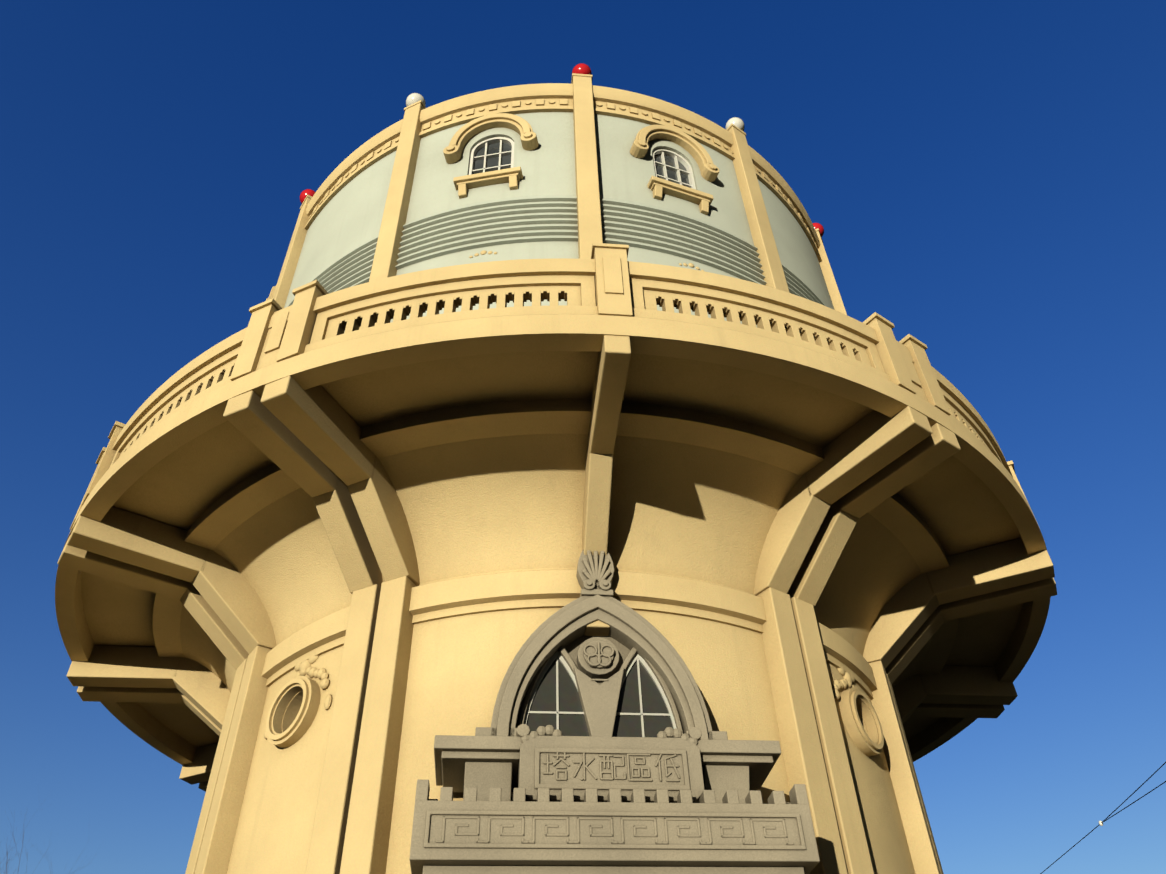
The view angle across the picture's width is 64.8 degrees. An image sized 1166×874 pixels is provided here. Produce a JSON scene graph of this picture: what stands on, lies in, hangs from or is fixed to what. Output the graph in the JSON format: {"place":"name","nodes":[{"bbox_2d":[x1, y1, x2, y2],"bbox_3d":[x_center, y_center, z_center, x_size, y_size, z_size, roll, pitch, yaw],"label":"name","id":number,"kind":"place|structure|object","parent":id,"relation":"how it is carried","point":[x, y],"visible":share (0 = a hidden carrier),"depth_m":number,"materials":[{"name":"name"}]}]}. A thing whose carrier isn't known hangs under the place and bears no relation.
{"place":"outdoors","nodes":[
{"label":"outdoors","id":0,"kind":"place"},
{"bbox_2d":[284,112,834,332],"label":"upper tower wall","id":1,"kind":"structure","parent":0,"point":[533,215],"depth_m":16.07,"materials":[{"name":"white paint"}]},
{"bbox_2d":[266,113,719,300],"bbox_3d":[-0.505,-0.792,21.402,13.354,2.460,13.497,0,-43,-2],"label":"window molding","id":2,"kind":"structure","parent":1,"relation":"attached to","point":[523,129],"depth_m":16.73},
{"bbox_2d":[287,83,821,261],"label":"cornice","id":3,"kind":"structure","parent":1,"relation":"attached to","point":[532,93],"depth_m":18.11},
{"bbox_2d":[309,99,817,248],"bbox_3d":[-0.620,-2.026,22.531,13.151,0.210,13.151,0,-43,-2],"label":"decorative frieze","id":4,"kind":"object","parent":1,"relation":"attached to","point":[540,102],"visible":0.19,"depth_m":18.00,"materials":[{"name":"beige paint"}]},
{"bbox_2d":[468,137,695,189],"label":"window frames","id":5,"kind":"structure","parent":1,"relation":"in","point":[510,142],"depth_m":17.01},
{"bbox_2d":[474,143,689,184],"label":"window panes","id":6,"kind":"structure","parent":5,"relation":"in","point":[506,159],"depth_m":17.04,"materials":[{"name":"black glass"}]},
{"bbox_2d":[469,250,703,270],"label":"wall ornaments","id":7,"kind":"object","parent":1,"relation":"attached to","point":[483,252],"visible":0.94,"depth_m":14.66},
{"bbox_2d":[0,0,1165,873],"label":"sky","id":8,"kind":"structure","parent":0,"point":[984,179],"materials":[{"name":"blue"}]},
{"label":"ground","id":9,"kind":"structure","parent":0,"visible":0},
{"bbox_2d":[0,783,98,873],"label":"bare tree","id":10,"kind":"object","parent":9,"relation":"on","point":[6,872],"visible":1,"depth_m":23.89,"materials":[{"name":"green plant"}]},
{"bbox_2d":[55,305,1050,873],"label":"tower wall","id":11,"kind":"structure","parent":9,"relation":"on","point":[473,425],"depth_m":12.00,"materials":[{"name":"beige paint"}]},
{"bbox_2d":[70,243,1038,529],"bbox_3d":[-0.419,3.724,17.279,16.832,1.350,16.800,0,-43,-2],"label":"balcony balustrade","id":12,"kind":"object","parent":11,"relation":"on","point":[608,279],"visible":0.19,"depth_m":11.53,"materials":[{"name":"beige paint"}]},
{"bbox_2d":[57,335,1056,873],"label":"support brackets","id":13,"kind":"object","parent":11,"relation":"attached to","point":[317,449],"depth_m":12.04,"materials":[{"name":"beige paint"}]},
{"bbox_2d":[273,73,846,329],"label":"pilasters","id":14,"kind":"object","parent":11,"relation":"on","point":[388,245],"visible":0.06,"depth_m":16.75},
{"bbox_2d":[300,63,823,236],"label":"ball finials","id":15,"kind":"object","parent":14,"relation":"on","point":[581,68],"depth_m":19.10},
{"bbox_2d":[264,654,883,756],"bbox_3d":[-0.335,6.118,15.061,8.426,1.280,8.426,3,-43,-5],"label":"round window frame","id":16,"kind":"object","parent":11,"relation":"attached to","point":[871,743],"visible":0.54,"depth_m":12.08,"materials":[{"name":"beige paint"}]},
{"bbox_2d":[409,549,819,873],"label":"entrance portal","id":17,"kind":"object","parent":11,"relation":"attached to","point":[686,799],"visible":1,"depth_m":9.16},
{"bbox_2d":[524,651,675,736],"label":"window frames","id":18,"kind":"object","parent":17,"relation":"in","point":[557,655],"visible":0.67,"depth_m":10.68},
{"bbox_2d":[526,659,673,737],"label":"window panes","id":19,"kind":"structure","parent":18,"relation":"in","point":[544,698],"depth_m":10.58,"materials":[{"name":"black glass"}]},
{"bbox_3d":[13.795,25.017,33.405,0.376,10.600,1.593,0,-43,-2],"label":"utility pole","id":20,"kind":"object","parent":9,"relation":"on","visible":0},
{"bbox_2d":[1040,762,1165,873],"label":"overhead wires","id":21,"kind":"object","parent":20,"relation":"attached to","point":[1104,820],"visible":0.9,"depth_m":23.07,"materials":[{"name":"black"}]}
]}

